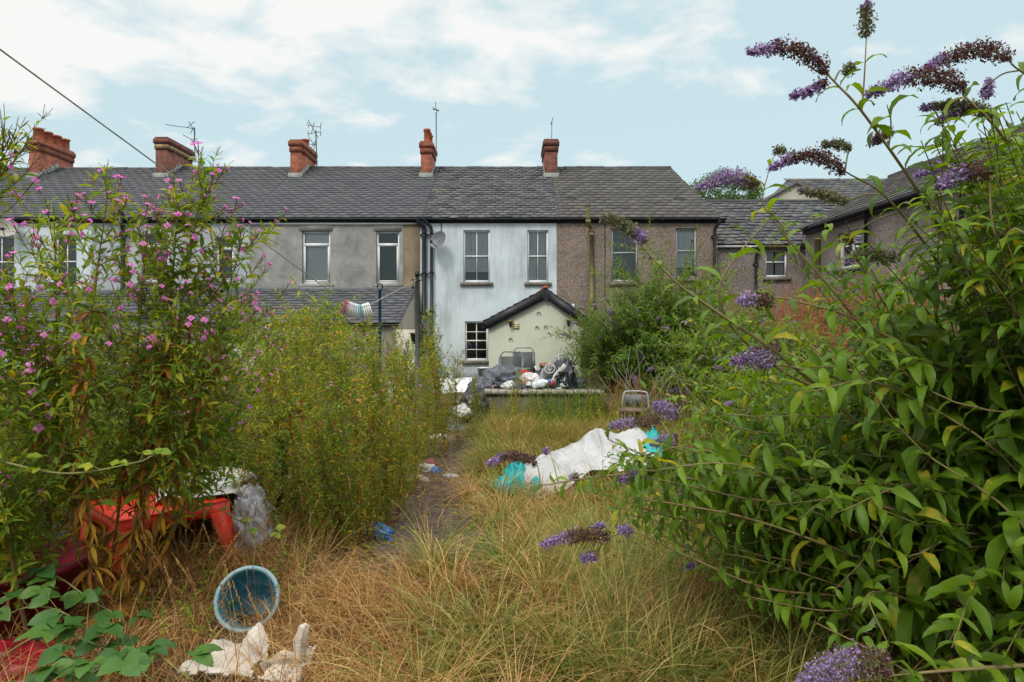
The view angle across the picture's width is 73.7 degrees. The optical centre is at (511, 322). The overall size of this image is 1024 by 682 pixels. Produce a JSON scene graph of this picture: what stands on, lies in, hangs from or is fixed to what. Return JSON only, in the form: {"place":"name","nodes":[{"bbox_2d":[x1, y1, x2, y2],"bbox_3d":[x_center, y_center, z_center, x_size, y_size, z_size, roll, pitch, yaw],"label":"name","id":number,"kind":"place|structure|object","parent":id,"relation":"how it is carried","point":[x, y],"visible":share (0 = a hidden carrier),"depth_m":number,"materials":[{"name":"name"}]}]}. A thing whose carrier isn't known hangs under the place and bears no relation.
{"place":"outdoors","nodes":[
{"label":"outdoors","id":0,"kind":"place"},
{"bbox_2d":[0,127,155,321],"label":"terraced house","id":1,"kind":"structure","parent":0,"point":[64,176],"depth_m":21.92,"materials":[{"name":"white paint"}]},
{"bbox_2d":[90,137,289,312],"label":"terraced house","id":2,"kind":"structure","parent":0,"point":[252,188],"depth_m":21.13,"materials":[{"name":"painted render"},{"name":"blue grey slate"},{"name":"dark red brick"}]},
{"bbox_2d":[247,139,439,360],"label":"terraced house","id":3,"kind":"structure","parent":0,"point":[351,226],"depth_m":20.07,"materials":[{"name":"grey render"},{"name":"blue grey slate"},{"name":"orange brick"}]},
{"bbox_2d":[298,225,332,286],"bbox_3d":[-5.739,-1.968,20.060,1.005,1.885,0.260,0,0,0],"label":"window","id":4,"kind":"structure","parent":3,"relation":"in","point":[316,245],"depth_m":20.19,"materials":[{"name":"white glass"}]},
{"bbox_2d":[373,225,401,286],"bbox_3d":[-3.638,-1.968,20.152,0.855,1.885,0.445,0,0,0],"label":"window","id":5,"kind":"structure","parent":3,"relation":"in","point":[387,242],"depth_m":20.38,"materials":[{"name":"white glass"}]},
{"bbox_2d":[353,430,490,571],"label":"path","id":6,"kind":"structure","parent":0,"point":[411,506],"depth_m":5.72,"materials":[{"name":"brown soil"}]},
{"bbox_2d":[346,364,395,516],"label":"willowherb","id":7,"kind":"object","parent":6,"relation":"on","point":[376,448],"visible":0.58,"depth_m":5.29,"materials":[{"name":"green plant"}]},
{"bbox_2d":[359,456,386,541],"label":"willowherb","id":8,"kind":"object","parent":6,"relation":"on","point":[372,503],"visible":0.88,"depth_m":4.89,"materials":[{"name":"green plant"}]},
{"bbox_2d":[300,430,516,577],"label":"fallen leaves","id":9,"kind":"object","parent":6,"relation":"on","point":[429,509],"visible":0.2,"depth_m":5.78,"materials":[{"name":"brown plant"}]},
{"bbox_2d":[314,428,505,565],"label":"twigs","id":10,"kind":"object","parent":6,"relation":"on","point":[434,500],"visible":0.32,"depth_m":5.78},
{"bbox_2d":[406,387,428,493],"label":"willowherb","id":11,"kind":"object","parent":6,"relation":"on","point":[416,436],"visible":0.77,"depth_m":6.35,"materials":[{"name":"green plant"}]},
{"bbox_2d":[419,373,439,458],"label":"willowherb","id":12,"kind":"object","parent":6,"relation":"on","point":[427,385],"visible":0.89,"depth_m":7.59,"materials":[{"name":"green plant"}]},
{"bbox_2d":[416,128,558,380],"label":"terraced house","id":13,"kind":"structure","parent":0,"point":[494,253],"depth_m":20.00,"materials":[{"name":"white paint"}]},
{"bbox_2d":[462,321,488,363],"bbox_3d":[-1.043,0.598,20.152,0.855,1.255,0.445,0,0,0],"label":"window","id":14,"kind":"structure","parent":13,"relation":"in","point":[476,340],"depth_m":20.38,"materials":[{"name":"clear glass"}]},
{"bbox_2d":[460,230,492,285],"bbox_3d":[-1.035,-1.885,20.152,0.960,1.630,0.445,0,0,0],"label":"window","id":15,"kind":"structure","parent":13,"relation":"in","point":[476,242],"depth_m":20.19,"materials":[{"name":"white glass"}]},
{"bbox_2d":[524,230,551,285],"bbox_3d":[0.758,-1.885,20.152,0.795,1.630,0.445,0,0,0],"label":"window","id":16,"kind":"structure","parent":13,"relation":"in","point":[537,240],"depth_m":20.18,"materials":[{"name":"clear glass"}]},
{"bbox_2d":[0,342,1023,681],"bbox_3d":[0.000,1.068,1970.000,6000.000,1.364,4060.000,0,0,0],"label":"ground","id":17,"kind":"structure","parent":0,"point":[252,622],"depth_m":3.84,"materials":[{"name":"beige plant"}]},
{"bbox_2d":[0,103,52,229],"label":"willowherb","id":18,"kind":"object","parent":17,"relation":"on","point":[26,147],"visible":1,"depth_m":2.50,"materials":[{"name":"green plant"}]},
{"bbox_2d":[0,288,72,635],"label":"willowherb","id":19,"kind":"object","parent":17,"relation":"on","point":[4,519],"visible":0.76,"depth_m":3.13,"materials":[{"name":"green plant"}]},
{"bbox_2d":[0,636,80,681],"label":"crushed plastic","id":20,"kind":"object","parent":17,"relation":"on","point":[9,646],"visible":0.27,"depth_m":2.96,"materials":[{"name":"red plastic"}]},
{"bbox_2d":[0,454,84,613],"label":"willowherb","id":21,"kind":"object","parent":17,"relation":"on","point":[6,573],"visible":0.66,"depth_m":3.23,"materials":[{"name":"green plant"}]},
{"bbox_2d":[0,538,88,639],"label":"plastic tub","id":22,"kind":"object","parent":17,"relation":"on","point":[70,571],"visible":0.41,"depth_m":3.41,"materials":[{"name":"red plastic"}]},
{"bbox_2d":[0,290,116,388],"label":"extension","id":23,"kind":"object","parent":17,"relation":"on","point":[105,292],"visible":0.21,"depth_m":18.67,"materials":[{"name":"grey stone"}]},
{"bbox_2d":[0,581,123,656],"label":"bramble","id":24,"kind":"object","parent":17,"relation":"on","point":[43,594],"visible":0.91,"depth_m":2.85,"materials":[{"name":"green plant"}]},
{"bbox_2d":[0,250,124,562],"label":"willowherb","id":25,"kind":"object","parent":17,"relation":"on","point":[39,441],"visible":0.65,"depth_m":3.27,"materials":[{"name":"green plant"}]},
{"bbox_2d":[0,185,137,624],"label":"willowherb","id":26,"kind":"object","parent":17,"relation":"on","point":[68,238],"visible":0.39,"depth_m":3.44,"materials":[{"name":"green plant"}]},
{"bbox_2d":[0,615,155,680],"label":"bramble","id":27,"kind":"object","parent":17,"relation":"on","point":[47,632],"visible":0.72,"depth_m":2.79,"materials":[{"name":"green plant"}]},
{"bbox_2d":[9,643,152,681],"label":"bramble","id":28,"kind":"object","parent":17,"relation":"on","point":[129,664],"visible":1,"depth_m":2.44,"materials":[{"name":"green plant"}]},
{"bbox_2d":[0,448,171,473],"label":"bramble","id":29,"kind":"object","parent":17,"relation":"on","point":[88,465],"visible":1,"depth_m":2.90,"materials":[{"name":"green plant"}]},
{"bbox_2d":[22,561,155,627],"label":"bramble","id":30,"kind":"object","parent":17,"relation":"on","point":[69,598],"visible":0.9,"depth_m":3.15,"materials":[{"name":"green plant"}]},
{"bbox_2d":[49,315,128,538],"bbox_3d":[-2.840,0.799,4.514,0.652,1.735,0.611,0,0,-17],"label":"willowherb","id":31,"kind":"object","parent":17,"relation":"on","point":[93,357],"visible":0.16,"depth_m":4.49,"materials":[{"name":"green plant"}]},
{"bbox_2d":[0,159,188,634],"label":"willowherb","id":32,"kind":"object","parent":17,"relation":"on","point":[84,361],"visible":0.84,"depth_m":3.28,"materials":[{"name":"green plant"}]},
{"bbox_2d":[6,287,252,446],"bbox_3d":[-4.275,0.613,7.877,3.035,2.037,2.733,0,0,0],"label":"dark shrub","id":33,"kind":"object","parent":17,"relation":"on","point":[116,356],"visible":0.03,"depth_m":7.54,"materials":[{"name":"green plant"}]},
{"bbox_2d":[57,194,209,610],"bbox_3d":[-2.040,0.513,3.633,0.747,2.321,0.670,0,0,38],"label":"willowherb","id":34,"kind":"object","parent":17,"relation":"on","point":[115,534],"visible":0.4,"depth_m":3.62,"materials":[{"name":"green plant"}]},
{"bbox_2d":[55,638,223,681],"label":"bramble","id":35,"kind":"object","parent":17,"relation":"on","point":[201,654],"visible":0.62,"depth_m":2.64,"materials":[{"name":"green plant"}]},
{"bbox_2d":[51,408,232,539],"bbox_3d":[-2.709,1.065,4.992,1.480,1.089,1.237,0,0,0],"label":"dark shrub","id":36,"kind":"object","parent":17,"relation":"on","point":[105,496],"visible":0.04,"depth_m":4.74,"materials":[{"name":"green plant"}]},
{"bbox_2d":[81,286,224,384],"bbox_3d":[-9.827,0.345,18.817,2.951,2.810,2.361,0,0,0],"label":"extension","id":37,"kind":"object","parent":17,"relation":"on","point":[131,307],"visible":0.12,"depth_m":18.25,"materials":[{"name":"grey stone"}]},
{"bbox_2d":[79,492,236,594],"bbox_3d":[-2.317,1.394,4.461,0.718,0.462,0.781,0,0,43],"label":"plastic table","id":38,"kind":"object","parent":17,"relation":"on","point":[125,522],"visible":0.33,"depth_m":4.34,"materials":[{"name":"red plastic"}]},
{"bbox_2d":[156,467,260,501],"bbox_3d":[-2.062,1.165,4.692,0.678,0.263,0.534,0,0,-26],"label":"plastic sheet","id":39,"kind":"object","parent":38,"relation":"on","point":[228,489],"visible":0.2,"depth_m":4.67,"materials":[{"name":"white plastic"}]},
{"bbox_2d":[85,165,254,623],"bbox_3d":[-1.798,0.488,3.581,0.790,2.510,0.824,0,0,35],"label":"willowherb","id":40,"kind":"object","parent":17,"relation":"on","point":[144,472],"visible":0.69,"depth_m":3.50,"materials":[{"name":"green plant"}]},
{"bbox_2d":[81,141,260,620],"bbox_3d":[-1.746,0.389,3.510,0.878,2.586,0.763,0,0,0],"label":"willowherb","id":41,"kind":"object","parent":17,"relation":"on","point":[172,362],"visible":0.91,"depth_m":3.49,"materials":[{"name":"green plant"}]},
{"bbox_2d":[135,368,272,585],"bbox_3d":[-1.900,0.934,4.127,0.772,1.372,0.778,0,0,0],"label":"willowherb","id":42,"kind":"object","parent":17,"relation":"on","point":[196,504],"visible":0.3,"depth_m":4.12,"materials":[{"name":"green plant"}]},
{"bbox_2d":[121,207,290,620],"bbox_3d":[-1.627,0.549,3.682,0.814,2.321,0.745,0,0,38],"label":"willowherb","id":43,"kind":"object","parent":17,"relation":"on","point":[201,404],"visible":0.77,"depth_m":3.63,"materials":[{"name":"green plant"}]},
{"bbox_2d":[137,287,281,603],"bbox_3d":[-1.722,0.698,3.929,0.779,1.826,0.738,0,0,-39],"label":"willowherb","id":44,"kind":"object","parent":17,"relation":"on","point":[183,469],"visible":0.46,"depth_m":3.89,"materials":[{"name":"green plant"}]},
{"bbox_2d":[213,565,279,633],"bbox_3d":[-1.389,1.485,3.678,0.330,0.369,0.377,0,0,0],"label":"bucket","id":45,"kind":"object","parent":17,"relation":"on","point":[239,576],"visible":0.71,"depth_m":3.69,"materials":[{"name":"teal plastic"}]},
{"bbox_2d":[178,622,316,681],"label":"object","id":46,"kind":"object","parent":17,"relation":"on","point":[218,664],"visible":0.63,"depth_m":3.08,"materials":[{"name":"beige plastic"}]},
{"bbox_2d":[230,482,279,561],"bbox_3d":[-1.751,1.354,4.612,0.360,0.547,0.316,0,0,0],"label":"plastic bag","id":47,"kind":"object","parent":17,"relation":"on","point":[249,495],"visible":0.44,"depth_m":4.51,"materials":[{"name":"grey plastic"}]},
{"bbox_2d":[241,379,284,520],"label":"willowherb","id":48,"kind":"object","parent":17,"relation":"on","point":[259,461],"visible":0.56,"depth_m":4.71,"materials":[{"name":"green plant"}]},
{"bbox_2d":[238,314,295,466],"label":"willowherb","id":49,"kind":"object","parent":17,"relation":"on","point":[265,374],"visible":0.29,"depth_m":5.73,"materials":[{"name":"green plant"}]},
{"bbox_2d":[253,435,295,555],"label":"willowherb","id":50,"kind":"object","parent":17,"relation":"on","point":[274,512],"visible":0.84,"depth_m":4.57,"materials":[{"name":"green plant"}]},
{"bbox_2d":[247,302,304,467],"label":"willowherb","id":51,"kind":"object","parent":17,"relation":"on","point":[282,338],"visible":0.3,"depth_m":6.18,"materials":[{"name":"green plant"}]},
{"bbox_2d":[218,421,336,517],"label":"dark shrub","id":52,"kind":"object","parent":17,"relation":"on","point":[279,472],"visible":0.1,"depth_m":5.18,"materials":[{"name":"green plant"}]},
{"bbox_2d":[262,348,310,517],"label":"willowherb","id":53,"kind":"object","parent":17,"relation":"on","point":[287,411],"visible":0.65,"depth_m":5.21,"materials":[{"name":"green plant"}]},
{"bbox_2d":[275,323,323,498],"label":"willowherb","id":54,"kind":"object","parent":17,"relation":"on","point":[296,347],"visible":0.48,"depth_m":5.69,"materials":[{"name":"green plant"}]},
{"bbox_2d":[186,287,414,391],"bbox_3d":[-5.446,0.360,18.418,5.351,2.780,3.161,0,0,0],"label":"extension","id":55,"kind":"object","parent":17,"relation":"on","point":[396,308],"visible":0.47,"depth_m":18.48,"materials":[{"name":"grey tile"}]},
{"bbox_2d":[288,302,332,418],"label":"willowherb","id":56,"kind":"object","parent":17,"relation":"on","point":[306,317],"visible":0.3,"depth_m":7.18,"materials":[{"name":"green plant"}]},
{"bbox_2d":[229,274,394,416],"bbox_3d":[-2.893,0.502,9.303,2.206,2.300,2.212,0,0,42],"label":"butterfly bush","id":57,"kind":"object","parent":17,"relation":"on","point":[325,304],"visible":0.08,"depth_m":9.23,"materials":[{"name":"green plant"}]},
{"bbox_2d":[285,364,338,530],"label":"willowherb","id":58,"kind":"object","parent":17,"relation":"on","point":[311,395],"visible":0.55,"depth_m":5.05,"materials":[{"name":"green plant"}]},
{"bbox_2d":[249,362,374,469],"bbox_3d":[-2.140,0.992,6.655,1.570,1.232,1.244,0,0,23],"label":"dark shrub","id":59,"kind":"object","parent":17,"relation":"on","point":[279,439],"visible":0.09,"depth_m":6.49,"materials":[{"name":"green plant"}]},
{"bbox_2d":[292,402,332,544],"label":"willowherb","id":60,"kind":"object","parent":17,"relation":"on","point":[300,475],"visible":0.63,"depth_m":4.87,"materials":[{"name":"green plant"}]},
{"bbox_2d":[297,443,334,558],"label":"willowherb","id":61,"kind":"object","parent":17,"relation":"on","point":[315,493],"visible":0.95,"depth_m":4.58,"materials":[{"name":"green plant"}]},
{"bbox_2d":[290,320,346,487],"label":"willowherb","id":62,"kind":"object","parent":17,"relation":"on","point":[314,349],"visible":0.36,"depth_m":6.03,"materials":[{"name":"green plant"}]},
{"bbox_2d":[314,344,365,508],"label":"willowherb","id":63,"kind":"object","parent":17,"relation":"on","point":[338,389],"visible":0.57,"depth_m":5.38,"materials":[{"name":"green plant"}]},
{"bbox_2d":[320,399,366,547],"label":"willowherb","id":64,"kind":"object","parent":17,"relation":"on","point":[339,468],"visible":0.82,"depth_m":4.84,"materials":[{"name":"green plant"}]},
{"bbox_2d":[316,316,379,501],"bbox_3d":[-1.337,0.796,5.609,0.489,1.703,0.562,0,0,32],"label":"willowherb","id":65,"kind":"object","parent":17,"relation":"on","point":[340,348],"visible":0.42,"depth_m":5.58,"materials":[{"name":"green plant"}]},
{"bbox_2d":[338,441,376,549],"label":"willowherb","id":66,"kind":"object","parent":17,"relation":"on","point":[361,497],"visible":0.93,"depth_m":4.75,"materials":[{"name":"green plant"}]},
{"bbox_2d":[330,370,386,538],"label":"willowherb","id":67,"kind":"object","parent":17,"relation":"on","point":[356,400],"visible":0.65,"depth_m":5.00,"materials":[{"name":"green plant"}]},
{"bbox_2d":[354,327,401,497],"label":"willowherb","id":68,"kind":"object","parent":17,"relation":"on","point":[374,364],"visible":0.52,"depth_m":5.89,"materials":[{"name":"green plant"}]},
{"bbox_2d":[359,322,405,464],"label":"willowherb","id":69,"kind":"object","parent":17,"relation":"on","point":[379,382],"visible":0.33,"depth_m":6.71,"materials":[{"name":"green plant"}]},
{"bbox_2d":[368,396,402,522],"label":"willowherb","id":70,"kind":"object","parent":17,"relation":"on","point":[388,468],"visible":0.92,"depth_m":5.21,"materials":[{"name":"green plant"}]},
{"bbox_2d":[374,347,418,494],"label":"willowherb","id":71,"kind":"object","parent":17,"relation":"on","point":[394,359],"visible":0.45,"depth_m":6.17,"materials":[{"name":"green plant"}]},
{"bbox_2d":[382,380,419,519],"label":"willowherb","id":72,"kind":"object","parent":17,"relation":"on","point":[401,459],"visible":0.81,"depth_m":5.47,"materials":[{"name":"green plant"}]},
{"bbox_2d":[374,328,451,415],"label":"butterfly bush","id":73,"kind":"object","parent":17,"relation":"on","point":[407,360],"visible":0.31,"depth_m":11.53,"materials":[{"name":"green plant"}]},
{"bbox_2d":[410,271,423,444],"bbox_3d":[-1.180,0.482,8.500,0.134,2.236,0.134,0,0,22],"label":"washing line post","id":74,"kind":"object","parent":17,"relation":"on","point":[416,287],"visible":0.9,"depth_m":8.48,"materials":[{"name":"metal"}]},
{"bbox_2d":[0,49,416,306],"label":"clothes line","id":75,"kind":"object","parent":74,"relation":"attached to","point":[31,72],"visible":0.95,"depth_m":3.90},
{"bbox_2d":[46,417,812,639],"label":"green weeds","id":76,"kind":"object","parent":17,"relation":"on","point":[188,612],"visible":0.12,"depth_m":4.15,"materials":[{"name":"green plant"}]},
{"bbox_2d":[419,332,450,454],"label":"willowherb","id":77,"kind":"object","parent":17,"relation":"on","point":[434,374],"visible":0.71,"depth_m":8.19,"materials":[{"name":"green plant"}]},
{"bbox_2d":[413,302,457,446],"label":"willowherb","id":78,"kind":"object","parent":17,"relation":"on","point":[427,335],"visible":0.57,"depth_m":8.60,"materials":[{"name":"green plant"}]},
{"bbox_2d":[91,400,818,681],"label":"seed stalks","id":79,"kind":"object","parent":17,"relation":"on","point":[226,569],"visible":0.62,"depth_m":3.46,"materials":[{"name":"brown plant"}]},
{"bbox_2d":[444,347,473,441],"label":"willowherb","id":80,"kind":"object","parent":17,"relation":"on","point":[455,392],"visible":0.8,"depth_m":8.80,"materials":[{"name":"green plant"}]},
{"bbox_2d":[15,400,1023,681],"bbox_3d":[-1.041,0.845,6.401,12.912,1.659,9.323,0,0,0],"label":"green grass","id":81,"kind":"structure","parent":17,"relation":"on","point":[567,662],"depth_m":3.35,"materials":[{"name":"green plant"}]},
{"bbox_2d":[482,286,591,376],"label":"garden outhouse","id":82,"kind":"structure","parent":17,"relation":"on","point":[552,308],"depth_m":17.80,"materials":[{"name":"beige paint"}]},
{"bbox_2d":[484,389,604,421],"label":"retaining wall","id":83,"kind":"structure","parent":17,"relation":"on","point":[497,394],"depth_m":10.60,"materials":[{"name":"concrete"}]},
{"bbox_2d":[478,425,662,504],"bbox_3d":[0.552,1.311,6.699,2.067,0.570,1.075,0,0,-19],"label":"collapsed tent","id":84,"kind":"object","parent":17,"relation":"on","point":[579,452],"visible":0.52,"depth_m":6.56,"materials":[{"name":"white fabric"}]},
{"bbox_2d":[477,389,726,451],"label":"leafy weeds","id":85,"kind":"object","parent":17,"relation":"on","point":[566,409],"visible":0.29,"depth_m":9.69,"materials":[{"name":"green plant"}]},
{"bbox_2d":[538,287,688,396],"bbox_3d":[1.879,0.546,11.816,2.757,2.351,2.244,0,0,31],"label":"butterfly bush","id":86,"kind":"object","parent":17,"relation":"on","point":[606,370],"visible":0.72,"depth_m":11.55,"materials":[{"name":"green plant"}]},
{"bbox_2d":[525,378,712,427],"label":"bushy weeds","id":87,"kind":"object","parent":17,"relation":"on","point":[576,405],"visible":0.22,"depth_m":10.06,"materials":[{"name":"green plant"}]},
{"bbox_2d":[570,372,724,427],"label":"rusty weeds","id":88,"kind":"object","parent":17,"relation":"on","point":[634,388],"visible":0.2,"depth_m":9.92,"materials":[{"name":"plant"}]},
{"bbox_2d":[572,208,757,396],"bbox_3d":[2.658,-0.178,12.117,3.292,3.859,3.120,0,0,0],"label":"butterfly bush","id":89,"kind":"object","parent":17,"relation":"on","point":[680,311],"visible":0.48,"depth_m":11.57,"materials":[{"name":"green plant"}]},
{"bbox_2d":[595,343,753,432],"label":"dead stems","id":90,"kind":"object","parent":17,"relation":"on","point":[625,386],"visible":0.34,"depth_m":9.32,"materials":[{"name":"brown plant"}]},
{"bbox_2d":[689,166,764,198],"bbox_3d":[12.450,-3.701,39.970,4.843,10.917,4.466,0,0,0],"label":"distant tree","id":91,"kind":"object","parent":17,"relation":"on","point":[750,193],"visible":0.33,"depth_m":39.07,"materials":[{"name":"green plant"}]},
{"bbox_2d":[637,260,842,417],"bbox_3d":[3.103,0.407,9.421,2.718,2.637,2.482,0,0,-30],"label":"butterfly bush","id":92,"kind":"object","parent":17,"relation":"on","point":[693,345],"visible":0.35,"depth_m":9.42,"materials":[{"name":"green plant"}]},
{"bbox_2d":[485,0,1023,681],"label":"butterfly bush","id":93,"kind":"object","parent":17,"relation":"on","point":[895,502],"visible":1,"depth_m":2.42,"materials":[{"name":"green plant"}]},
{"bbox_2d":[684,321,851,449],"bbox_3d":[2.868,0.857,7.559,1.947,1.740,1.942,0,0,0],"label":"butterfly bush","id":94,"kind":"object","parent":17,"relation":"on","point":[727,400],"visible":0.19,"depth_m":7.59,"materials":[{"name":"green plant"}]},
{"bbox_2d":[704,199,848,338],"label":"house","id":95,"kind":"structure","parent":17,"relation":"on","point":[782,270],"depth_m":20.68,"materials":[{"name":"grey pebbledash"},{"name":"slate"}]},
{"bbox_2d":[763,251,790,280],"bbox_3d":[7.943,-1.719,20.652,0.841,0.930,0.445,0,0,0],"label":"window","id":96,"kind":"structure","parent":95,"relation":"in","point":[778,272],"depth_m":20.68,"materials":[{"name":"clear glass"}]},
{"bbox_2d":[714,263,968,350],"bbox_3d":[5.596,0.374,11.689,2.965,2.466,7.916,0,0,0],"label":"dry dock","id":97,"kind":"object","parent":17,"relation":"on","point":[804,318],"visible":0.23,"depth_m":11.44,"materials":[{"name":"plant"}]},
{"bbox_2d":[798,123,1023,339],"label":"side house","id":98,"kind":"structure","parent":17,"relation":"on","point":[855,214],"depth_m":16.30,"materials":[{"name":"brown pebbledash"},{"name":"brown slate"},{"name":"black paint"}]},
{"bbox_3d":[0.607,1.066,11.403,0.926,0.263,0.752,0,0,0],"label":"liner sheet","id":99,"kind":"object","parent":17,"relation":"on","visible":0},
{"bbox_2d":[549,357,576,389],"bbox_3d":[0.836,0.846,11.181,0.464,0.611,0.571,0,0,0],"label":"bin bag","id":100,"kind":"object","parent":99,"relation":"on","point":[568,374],"visible":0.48,"depth_m":11.05,"materials":[{"name":"black plastic"}]},
{"bbox_2d":[0,0,1023,198],"label":"sky","id":101,"kind":"structure","parent":0,"point":[673,83],"materials":[{"name":"blue"}]},
{"bbox_2d":[541,139,726,381],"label":"terraced house","id":102,"kind":"structure","parent":0,"point":[586,197],"depth_m":20.07,"materials":[{"name":"brown pebbledash"},{"name":"brown slate"},{"name":"dark red brick"}]},
{"bbox_2d":[608,229,641,284],"bbox_3d":[3.301,-1.915,20.152,0.960,1.660,0.445,0,0,0],"label":"window","id":103,"kind":"structure","parent":102,"relation":"in","point":[631,258],"depth_m":20.18,"materials":[{"name":"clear glass"}]},
{"bbox_2d":[676,228,700,281],"bbox_3d":[5.109,-1.976,20.152,0.795,1.570,0.445,0,0,0],"label":"window","id":104,"kind":"structure","parent":102,"relation":"in","point":[683,235],"depth_m":20.19,"materials":[{"name":"grey glass"}]},
{"bbox_2d":[763,178,885,198],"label":"house","id":105,"kind":"structure","parent":0,"point":[852,189],"depth_m":29.74,"materials":[{"name":"tile"}]},
{"bbox_3d":[0.027,1.046,11.380,0.982,0.303,0.757,0,0,0],"label":"liner sheet","id":106,"kind":"object","parent":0,"visible":0},
{"bbox_2d":[481,364,522,384],"bbox_3d":[-0.127,0.917,11.498,0.858,0.429,0.756,0,0,0],"label":"bin bag","id":107,"kind":"object","parent":106,"relation":"on","point":[503,373],"visible":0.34,"depth_m":11.26,"materials":[{"name":"grey plastic"}]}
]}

